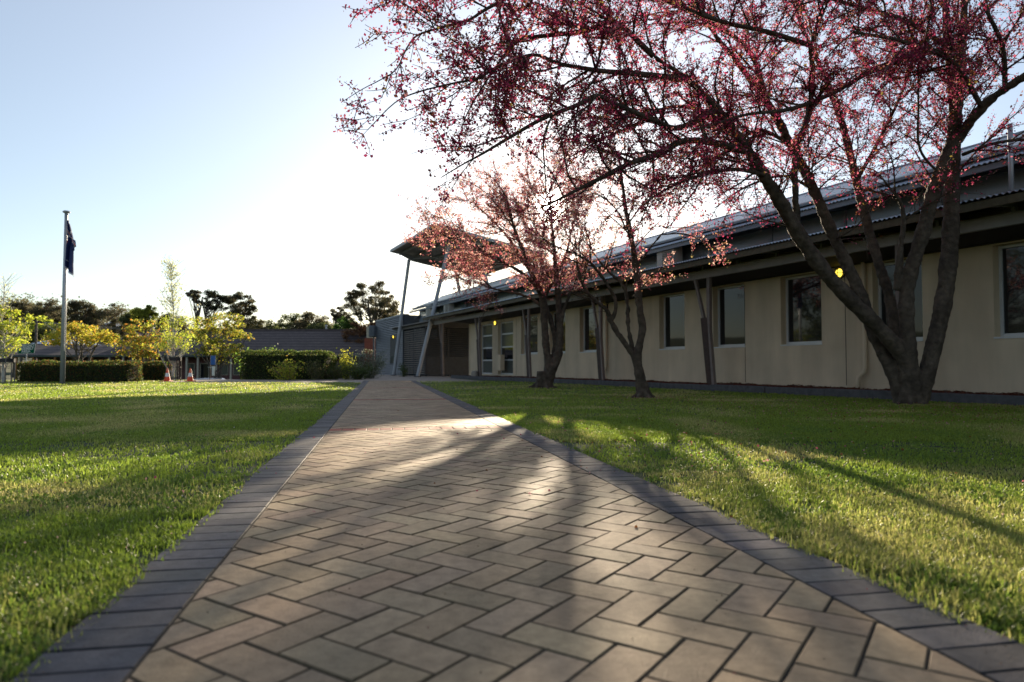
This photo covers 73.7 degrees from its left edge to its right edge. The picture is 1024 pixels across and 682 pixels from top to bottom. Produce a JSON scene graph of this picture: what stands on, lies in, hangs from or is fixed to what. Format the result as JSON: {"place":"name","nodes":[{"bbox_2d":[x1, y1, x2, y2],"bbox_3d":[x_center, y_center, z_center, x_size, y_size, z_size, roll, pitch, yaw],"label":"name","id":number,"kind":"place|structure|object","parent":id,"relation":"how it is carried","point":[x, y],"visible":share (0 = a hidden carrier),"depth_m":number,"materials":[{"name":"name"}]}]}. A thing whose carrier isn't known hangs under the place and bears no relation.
{"place":"outdoors","nodes":[
{"label":"outdoors","id":0,"kind":"place"},
{"bbox_2d":[169,374,476,382],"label":"plaza","id":1,"kind":"structure","parent":0,"point":[431,378],"depth_m":30.67,"materials":[{"name":"concrete"}]},
{"bbox_2d":[164,368,172,380],"bbox_3d":[-14.423,1.410,28.568,0.340,0.556,0.340,0,-2,0],"label":"traffic cone","id":2,"kind":"object","parent":1,"relation":"on","point":[167,377],"visible":1,"depth_m":28.50,"materials":[{"name":"orange plastic"}]},
{"bbox_2d":[187,368,195,380],"bbox_3d":[-13.463,1.410,28.568,0.340,0.556,0.340,0,-2,0],"label":"traffic cone","id":3,"kind":"object","parent":1,"relation":"on","point":[190,377],"visible":0.98,"depth_m":28.50,"materials":[{"name":"orange plastic"}]},
{"bbox_2d":[266,353,306,379],"bbox_3d":[-10.245,1.284,31.338,1.859,1.447,1.570,0,-2,0],"label":"shrub","id":4,"kind":"object","parent":1,"relation":"on","point":[287,374],"visible":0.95,"depth_m":31.10,"materials":[{"name":"green plant"}]},
{"bbox_2d":[240,349,337,379],"bbox_3d":[-10.908,1.135,33.485,4.498,1.522,2.102,0,-2,0],"label":"hedge","id":5,"kind":"object","parent":1,"relation":"on","point":[254,364],"visible":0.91,"depth_m":32.76,"materials":[{"name":"green plant"}]},
{"bbox_2d":[349,349,387,378],"bbox_3d":[-7.403,1.242,35.403,2.520,1.775,2.532,0,-2,0],"label":"shrub","id":6,"kind":"object","parent":1,"relation":"on","point":[377,364],"visible":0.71,"depth_m":35.41,"materials":[{"name":"green plant"}]},
{"bbox_2d":[375,314,468,375],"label":"corrugated wing","id":7,"kind":"structure","parent":1,"relation":"on","point":[456,343],"depth_m":45.96,"materials":[{"name":"grey metal"}]},
{"bbox_2d":[369,325,375,360],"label":"header tank","id":8,"kind":"object","parent":7,"relation":"attached to","point":[372,330],"visible":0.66,"depth_m":54.70,"materials":[{"name":"grey metal"}]},
{"bbox_2d":[390,335,395,363],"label":"narrow window","id":9,"kind":"structure","parent":7,"relation":"in","point":[392,341],"depth_m":49.88,"materials":[{"name":"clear glass"}]},
{"bbox_2d":[426,304,431,315],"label":"air conditioner","id":10,"kind":"object","parent":7,"relation":"on","point":[428,311],"visible":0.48,"depth_m":43.21,"materials":[{"name":"grey metal"}]},
{"bbox_2d":[390,223,545,376],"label":"entrance canopy","id":11,"kind":"object","parent":1,"relation":"on","point":[408,251],"visible":0.53,"depth_m":45.36,"materials":[{"name":"grey metal"}]},
{"bbox_2d":[0,331,1023,681],"bbox_3d":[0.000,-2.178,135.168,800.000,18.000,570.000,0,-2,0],"label":"ground","id":12,"kind":"structure","parent":0,"point":[250,469],"depth_m":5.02,"materials":[{"name":"green plant"}]},
{"bbox_2d":[0,358,15,382],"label":"tree guard","id":13,"kind":"object","parent":12,"relation":"on","point":[5,360],"visible":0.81,"depth_m":26.53,"materials":[{"name":"grey metal"}]},
{"bbox_2d":[0,325,31,357],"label":"street tree","id":14,"kind":"object","parent":12,"relation":"on","point":[24,341],"visible":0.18,"depth_m":88.43,"materials":[{"name":"yellow plant"}]},
{"bbox_2d":[0,324,34,377],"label":"leafy tree","id":15,"kind":"object","parent":12,"relation":"on","point":[31,336],"visible":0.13,"depth_m":97.86,"materials":[{"name":"green plant"}]},
{"bbox_2d":[0,273,35,382],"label":"birch tree","id":16,"kind":"object","parent":12,"relation":"on","point":[4,324],"visible":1,"depth_m":26.54,"materials":[{"name":"green plant"}]},
{"bbox_2d":[0,299,36,361],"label":"tree","id":17,"kind":"object","parent":12,"relation":"on","point":[24,307],"visible":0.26,"depth_m":126.96,"materials":[{"name":"green plant"}]},
{"bbox_2d":[18,343,35,361],"bbox_3d":[-23.467,0.993,33.013,0.855,1.754,0.076,0,-2,0],"label":"sign","id":18,"kind":"object","parent":12,"relation":"on","point":[26,349],"visible":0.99,"depth_m":33.00,"materials":[{"name":"green metal"}]},
{"bbox_2d":[24,315,60,330],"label":"street tree","id":19,"kind":"object","parent":12,"relation":"on","point":[42,318],"visible":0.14,"depth_m":103.82,"materials":[{"name":"yellow plant"}]},
{"bbox_2d":[30,323,60,342],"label":"leafy tree","id":20,"kind":"object","parent":12,"relation":"on","point":[42,330],"visible":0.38,"depth_m":98.76,"materials":[{"name":"green plant"}]},
{"bbox_2d":[23,298,68,327],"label":"gum tree","id":21,"kind":"object","parent":12,"relation":"on","point":[47,309],"visible":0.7,"depth_m":125.14,"materials":[{"name":"green plant"}]},
{"bbox_2d":[30,334,98,360],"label":"house","id":22,"kind":"structure","parent":12,"relation":"on","point":[39,343],"depth_m":92.80,"materials":[{"name":"paint"}]},
{"bbox_2d":[60,210,70,383],"bbox_3d":[-16.438,-1.613,25.075,0.260,6.384,0.253,0,-2,0],"label":"flagpole","id":23,"kind":"object","parent":12,"relation":"on","point":[63,334],"visible":0.91,"depth_m":25.01,"materials":[{"name":"silver metal"}]},
{"bbox_2d":[65,220,75,276],"bbox_3d":[-16.213,-3.421,25.091,0.290,2.113,0.280,0,-2,0],"label":"flag","id":24,"kind":"object","parent":23,"relation":"hanging from","point":[70,250],"visible":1,"depth_m":25.08,"materials":[{"name":"fabric"}]},
{"bbox_2d":[56,299,97,325],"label":"gum tree","id":25,"kind":"object","parent":12,"relation":"on","point":[76,307],"visible":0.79,"depth_m":123.14,"materials":[{"name":"green plant"}]},
{"bbox_2d":[15,359,143,381],"bbox_3d":[-18.020,1.226,28.469,4.940,0.968,1.317,0,-2,0],"label":"hedge","id":26,"kind":"object","parent":12,"relation":"on","point":[82,371],"visible":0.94,"depth_m":28.09,"materials":[{"name":"green plant"}]},
{"bbox_2d":[38,321,121,361],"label":"street tree","id":27,"kind":"object","parent":12,"relation":"on","point":[72,330],"visible":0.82,"depth_m":46.88,"materials":[{"name":"yellow plant"}]},
{"bbox_2d":[22,320,158,359],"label":"power pole","id":28,"kind":"object","parent":12,"relation":"on","point":[36,322],"visible":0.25,"depth_m":85.05,"materials":[{"name":"wood"}]},
{"bbox_2d":[81,301,130,344],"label":"gum tree","id":29,"kind":"object","parent":12,"relation":"on","point":[105,314],"visible":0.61,"depth_m":124.58,"materials":[{"name":"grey plant"}]},
{"bbox_2d":[96,322,123,344],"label":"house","id":30,"kind":"structure","parent":12,"relation":"on","point":[100,342],"depth_m":130.83,"materials":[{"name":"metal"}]},
{"bbox_2d":[119,312,144,342],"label":"gum tree","id":31,"kind":"object","parent":12,"relation":"on","point":[124,318],"visible":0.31,"depth_m":121.17,"materials":[{"name":"green plant"}]},
{"bbox_2d":[129,305,159,336],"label":"leafy tree","id":32,"kind":"object","parent":12,"relation":"on","point":[147,314],"visible":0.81,"depth_m":91.63,"materials":[{"name":"green plant"}]},
{"bbox_2d":[109,316,182,362],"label":"street tree","id":33,"kind":"object","parent":12,"relation":"on","point":[139,353],"visible":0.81,"depth_m":45.38,"materials":[{"name":"yellow plant"}]},
{"bbox_2d":[137,360,175,379],"bbox_3d":[-16.416,1.325,31.418,1.617,0.970,1.174,0,-2,0],"label":"hedge","id":34,"kind":"object","parent":12,"relation":"on","point":[151,370],"visible":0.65,"depth_m":31.08,"materials":[{"name":"green plant"}]},
{"bbox_2d":[154,313,189,331],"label":"tree","id":35,"kind":"object","parent":12,"relation":"on","point":[184,326],"visible":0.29,"depth_m":107.46,"materials":[{"name":"green plant"}]},
{"bbox_2d":[144,255,200,380],"bbox_3d":[-14.899,-0.988,30.188,2.404,5.568,2.532,0,-2,0],"label":"birch tree","id":36,"kind":"object","parent":12,"relation":"on","point":[170,339],"visible":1,"depth_m":29.94,"materials":[{"name":"green plant"}]},
{"bbox_2d":[165,357,181,380],"bbox_3d":[-14.865,1.229,29.975,0.624,1.080,0.629,0,-2,0],"label":"tree guard","id":37,"kind":"object","parent":12,"relation":"on","point":[176,359],"visible":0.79,"depth_m":29.87,"materials":[{"name":"grey metal"}]},
{"bbox_2d":[0,325,365,379],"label":"brick building","id":38,"kind":"structure","parent":12,"relation":"on","point":[326,339],"depth_m":74.90,"materials":[{"name":"paint"}]},
{"bbox_2d":[188,363,194,374],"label":"window","id":39,"kind":"structure","parent":38,"relation":"in","point":[190,365],"depth_m":73.88,"materials":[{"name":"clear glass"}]},
{"bbox_2d":[200,363,208,377],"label":"door","id":40,"kind":"structure","parent":38,"relation":"in","point":[204,367],"depth_m":73.88,"materials":[{"name":"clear glass"}]},
{"bbox_2d":[219,363,228,374],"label":"window","id":41,"kind":"structure","parent":38,"relation":"in","point":[225,369],"depth_m":73.88,"materials":[{"name":"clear glass"}]},
{"bbox_2d":[233,363,241,374],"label":"window","id":42,"kind":"structure","parent":38,"relation":"in","point":[235,371],"depth_m":73.88,"materials":[{"name":"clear glass"}]},
{"bbox_2d":[0,292,366,340],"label":"wood","id":43,"kind":"object","parent":12,"relation":"on","point":[16,300],"visible":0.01,"depth_m":204.54,"materials":[{"name":"green plant"}]},
{"bbox_2d":[185,289,202,322],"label":"gum tree","id":44,"kind":"object","parent":12,"relation":"on","point":[195,295],"visible":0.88,"depth_m":104.06,"materials":[{"name":"green plant"}]},
{"bbox_2d":[193,378,223,379],"bbox_3d":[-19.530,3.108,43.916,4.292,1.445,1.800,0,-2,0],"label":"parking line","id":45,"kind":"object","parent":12,"relation":"on","point":[207,378],"visible":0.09,"depth_m":43.33,"materials":[{"name":"white paint"}]},
{"bbox_2d":[209,356,215,379],"bbox_3d":[-15.828,1.509,35.972,0.402,1.467,0.057,0,-2,7],"label":"sign","id":46,"kind":"object","parent":12,"relation":"on","point":[212,360],"visible":0.89,"depth_m":35.97,"materials":[{"name":"blue plastic"}]},
{"bbox_2d":[198,289,227,326],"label":"gum tree","id":47,"kind":"object","parent":12,"relation":"on","point":[207,305],"visible":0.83,"depth_m":99.28,"materials":[{"name":"green plant"}]},
{"bbox_2d":[185,312,254,378],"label":"street tree","id":48,"kind":"object","parent":12,"relation":"on","point":[209,351],"visible":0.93,"depth_m":43.74,"materials":[{"name":"yellow plant"}]},
{"bbox_2d":[222,291,257,328],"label":"gum tree","id":49,"kind":"object","parent":12,"relation":"on","point":[237,308],"visible":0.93,"depth_m":99.72,"materials":[{"name":"green plant"}]},
{"bbox_2d":[225,345,277,371],"bbox_3d":[-13.249,1.168,36.635,3.348,2.103,2.691,0,-2,0],"label":"shrub","id":50,"kind":"object","parent":12,"relation":"on","point":[245,357],"visible":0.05,"depth_m":36.04,"materials":[{"name":"green plant"}]},
{"bbox_2d":[237,315,267,328],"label":"gum tree","id":51,"kind":"object","parent":12,"relation":"on","point":[254,321],"visible":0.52,"depth_m":107.63,"materials":[{"name":"green plant"}]},
{"bbox_2d":[258,319,281,328],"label":"gum tree","id":52,"kind":"object","parent":12,"relation":"on","point":[269,324],"visible":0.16,"depth_m":117.96,"materials":[{"name":"green plant"}]},
{"bbox_2d":[274,313,304,328],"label":"gum tree","id":53,"kind":"object","parent":12,"relation":"on","point":[293,319],"visible":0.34,"depth_m":115.17,"materials":[{"name":"green plant"}]},
{"bbox_2d":[287,310,332,328],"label":"gum tree","id":54,"kind":"object","parent":12,"relation":"on","point":[302,324],"visible":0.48,"depth_m":110.56,"materials":[{"name":"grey plant"}]},
{"bbox_2d":[302,359,328,379],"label":"shrub","id":55,"kind":"object","parent":12,"relation":"on","point":[315,374],"visible":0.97,"depth_m":32.12,"materials":[{"name":"green plant"}]},
{"bbox_2d":[305,321,332,328],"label":"leafy tree","id":56,"kind":"object","parent":12,"relation":"on","point":[316,326],"visible":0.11,"depth_m":99.25,"materials":[{"name":"green plant"}]},
{"bbox_2d":[321,364,347,379],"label":"shrub","id":57,"kind":"object","parent":12,"relation":"on","point":[335,376],"visible":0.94,"depth_m":32.45,"materials":[{"name":"green plant"}]},
{"bbox_2d":[329,306,346,323],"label":"gum tree","id":58,"kind":"object","parent":12,"relation":"on","point":[338,315],"visible":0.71,"depth_m":111.79,"materials":[{"name":"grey plant"}]},
{"bbox_2d":[332,316,357,328],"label":"leafy tree","id":59,"kind":"object","parent":12,"relation":"on","point":[343,323],"visible":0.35,"depth_m":91.24,"materials":[{"name":"green plant"}]},
{"bbox_2d":[336,347,355,378],"bbox_3d":[-8.071,1.140,32.877,1.068,1.689,0.983,-2,-3,38],"label":"shrub","id":60,"kind":"object","parent":12,"relation":"on","point":[345,359],"visible":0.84,"depth_m":32.83,"materials":[{"name":"yellow plant"}]},
{"bbox_2d":[336,360,355,377],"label":"shrub","id":61,"kind":"object","parent":12,"relation":"on","point":[340,366],"visible":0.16,"depth_m":35.79,"materials":[{"name":"green plant"}]},
{"bbox_2d":[340,321,368,342],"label":"leafy tree","id":62,"kind":"object","parent":12,"relation":"on","point":[359,329],"visible":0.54,"depth_m":77.49,"materials":[{"name":"plant"}]},
{"bbox_2d":[338,360,375,379],"bbox_3d":[-7.453,1.488,32.668,1.830,1.151,1.513,0,-2,0],"label":"shrub","id":63,"kind":"object","parent":12,"relation":"on","point":[357,374],"visible":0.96,"depth_m":32.62,"materials":[{"name":"green plant"}]},
{"bbox_2d":[364,326,375,363],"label":"brick block","id":64,"kind":"structure","parent":12,"relation":"on","point":[368,342],"depth_m":60.02,"materials":[{"name":"red brick"}]},
{"bbox_2d":[340,280,400,324],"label":"gum tree","id":65,"kind":"object","parent":12,"relation":"on","point":[354,295],"visible":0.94,"depth_m":81.19,"materials":[{"name":"green plant"}]},
{"bbox_2d":[365,300,399,320],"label":"gum tree","id":66,"kind":"object","parent":12,"relation":"on","point":[376,316],"visible":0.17,"depth_m":89.52,"materials":[{"name":"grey plant"}]},
{"bbox_2d":[398,361,412,376],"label":"shrub","id":67,"kind":"object","parent":12,"relation":"on","point":[403,373],"visible":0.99,"depth_m":41.42,"materials":[{"name":"green plant"}]},
{"bbox_2d":[471,371,477,375],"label":"concrete block","id":68,"kind":"structure","parent":12,"relation":"on","point":[474,373],"depth_m":33.83,"materials":[{"name":"grey concrete"}]},
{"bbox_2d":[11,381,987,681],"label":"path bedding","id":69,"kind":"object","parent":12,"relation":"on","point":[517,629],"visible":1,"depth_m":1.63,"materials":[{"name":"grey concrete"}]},
{"bbox_2d":[0,402,1023,612],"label":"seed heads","id":70,"kind":"object","parent":12,"relation":"on","point":[253,447],"visible":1,"depth_m":3.00,"materials":[{"name":"beige plant"}]},
{"bbox_2d":[397,132,632,388],"bbox_3d":[0.291,-2.498,20.113,6.866,8.019,5.504,0,-2,0],"label":"blossom tree","id":71,"kind":"object","parent":12,"relation":"on","point":[545,377],"visible":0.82,"depth_m":19.93,"materials":[{"name":"pink plant"}]},
{"bbox_2d":[511,124,737,398],"bbox_3d":[2.155,-1.796,14.139,4.344,6.093,2.531,0,-2,0],"label":"blossom tree","id":72,"kind":"object","parent":12,"relation":"on","point":[641,382],"visible":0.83,"depth_m":13.96,"materials":[{"name":"pink plant"}]},
{"bbox_2d":[333,0,1023,404],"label":"blossom tree","id":73,"kind":"object","parent":12,"relation":"on","point":[893,342],"visible":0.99,"depth_m":9.96,"materials":[{"name":"pink plant"}]},
{"bbox_2d":[408,123,1023,393],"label":"office building","id":74,"kind":"structure","parent":12,"relation":"on","point":[767,306],"depth_m":17.60,"materials":[{"name":"beige paint"}]},
{"bbox_2d":[444,303,453,311],"bbox_3d":[-3.724,-1.848,40.303,0.400,0.780,0.850,1,-2,-25],"label":"air conditioner","id":75,"kind":"object","parent":74,"relation":"on","point":[448,307],"visible":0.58,"depth_m":39.95,"materials":[{"name":"grey metal"}]},
{"bbox_2d":[482,324,491,373],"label":"narrow window","id":76,"kind":"structure","parent":74,"relation":"in","point":[486,336],"depth_m":36.31,"materials":[{"name":"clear glass"}]},
{"bbox_2d":[501,321,512,374],"bbox_3d":[-0.145,0.342,33.781,0.090,2.640,1.829,1,-2,-25],"label":"narrow window","id":77,"kind":"structure","parent":74,"relation":"in","point":[507,327],"depth_m":33.92,"materials":[{"name":"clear glass"}]},
{"bbox_2d":[521,315,537,354],"bbox_3d":[0.893,-0.270,31.343,0.273,1.785,1.734,1,-2,-25],"label":"window","id":78,"kind":"structure","parent":74,"relation":"in","point":[533,319],"depth_m":31.32,"materials":[{"name":"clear glass"}]},
{"bbox_2d":[550,312,564,353],"bbox_3d":[2.020,-0.359,28.899,0.273,1.785,1.411,1,-2,-25],"label":"window","id":79,"kind":"structure","parent":74,"relation":"in","point":[554,314],"depth_m":28.82,"materials":[{"name":"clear glass"}]},
{"bbox_2d":[579,306,595,352],"bbox_3d":[3.058,-0.440,26.648,0.273,1.785,1.266,1,-2,-25],"label":"window","id":80,"kind":"structure","parent":74,"relation":"in","point":[589,323],"depth_m":26.90,"materials":[{"name":"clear glass"}]},
{"bbox_2d":[657,244,682,266],"bbox_3d":[4.976,-2.609,21.563,0.400,0.780,0.850,1,-2,-25],"label":"air conditioner","id":81,"kind":"object","parent":74,"relation":"on","point":[666,254],"visible":0.56,"depth_m":21.26,"materials":[{"name":"grey metal"}]},
{"bbox_2d":[659,293,684,349],"bbox_3d":[5.227,-0.611,21.946,0.273,1.785,1.308,1,-2,-25],"label":"window","id":82,"kind":"structure","parent":74,"relation":"in","point":[674,311],"depth_m":22.11,"materials":[{"name":"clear glass"}]},
{"bbox_2d":[714,284,744,347],"bbox_3d":[6.308,-0.696,19.603,0.273,1.785,1.301,1,-2,-25],"label":"window","id":83,"kind":"structure","parent":74,"relation":"in","point":[731,321],"depth_m":19.75,"materials":[{"name":"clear glass"}]},
{"bbox_2d":[780,273,821,345],"bbox_3d":[7.383,-0.781,17.273,0.273,1.785,1.295,1,-2,-25],"label":"window","id":84,"kind":"structure","parent":74,"relation":"in","point":[803,293],"depth_m":17.39,"materials":[{"name":"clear glass"}]},
{"bbox_2d":[878,260,923,340],"bbox_3d":[8.476,-0.867,14.902,0.273,1.785,1.177,1,-2,-25],"label":"window","id":85,"kind":"structure","parent":74,"relation":"in","point":[890,267],"depth_m":14.68,"materials":[{"name":"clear glass"}]},
{"bbox_2d":[993,243,1023,338],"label":"window","id":86,"kind":"structure","parent":74,"relation":"in","point":[1010,257],"depth_m":12.95,"materials":[{"name":"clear glass"}]},
{"bbox_2d":[451,375,1023,405],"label":"garden edging","id":87,"kind":"object","parent":12,"relation":"on","point":[966,398],"visible":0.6,"depth_m":15.44,"materials":[{"name":"grey concrete"}]},
{"bbox_2d":[463,375,1023,395],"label":"mulch","id":88,"kind":"object","parent":12,"relation":"on","point":[753,384],"visible":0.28,"depth_m":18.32,"materials":[{"name":"brown wood"}]},
{"bbox_2d":[0,0,1023,327],"label":"sky","id":89,"kind":"structure","parent":0,"point":[199,133],"materials":[{"name":"blue"}]},
{"bbox_2d":[10,380,1023,681],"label":"path","id":90,"kind":"structure","parent":0,"point":[386,502],"depth_m":2.00,"materials":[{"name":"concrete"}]},
{"bbox_2d":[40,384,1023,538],"bbox_3d":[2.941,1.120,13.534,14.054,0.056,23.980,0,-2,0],"label":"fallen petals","id":91,"kind":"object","parent":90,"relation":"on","point":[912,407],"visible":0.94,"depth_m":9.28,"materials":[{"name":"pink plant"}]},
{"bbox_2d":[28,410,1006,680],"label":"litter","id":92,"kind":"object","parent":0,"point":[570,616],"visible":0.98,"depth_m":2.01,"materials":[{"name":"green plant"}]}
]}

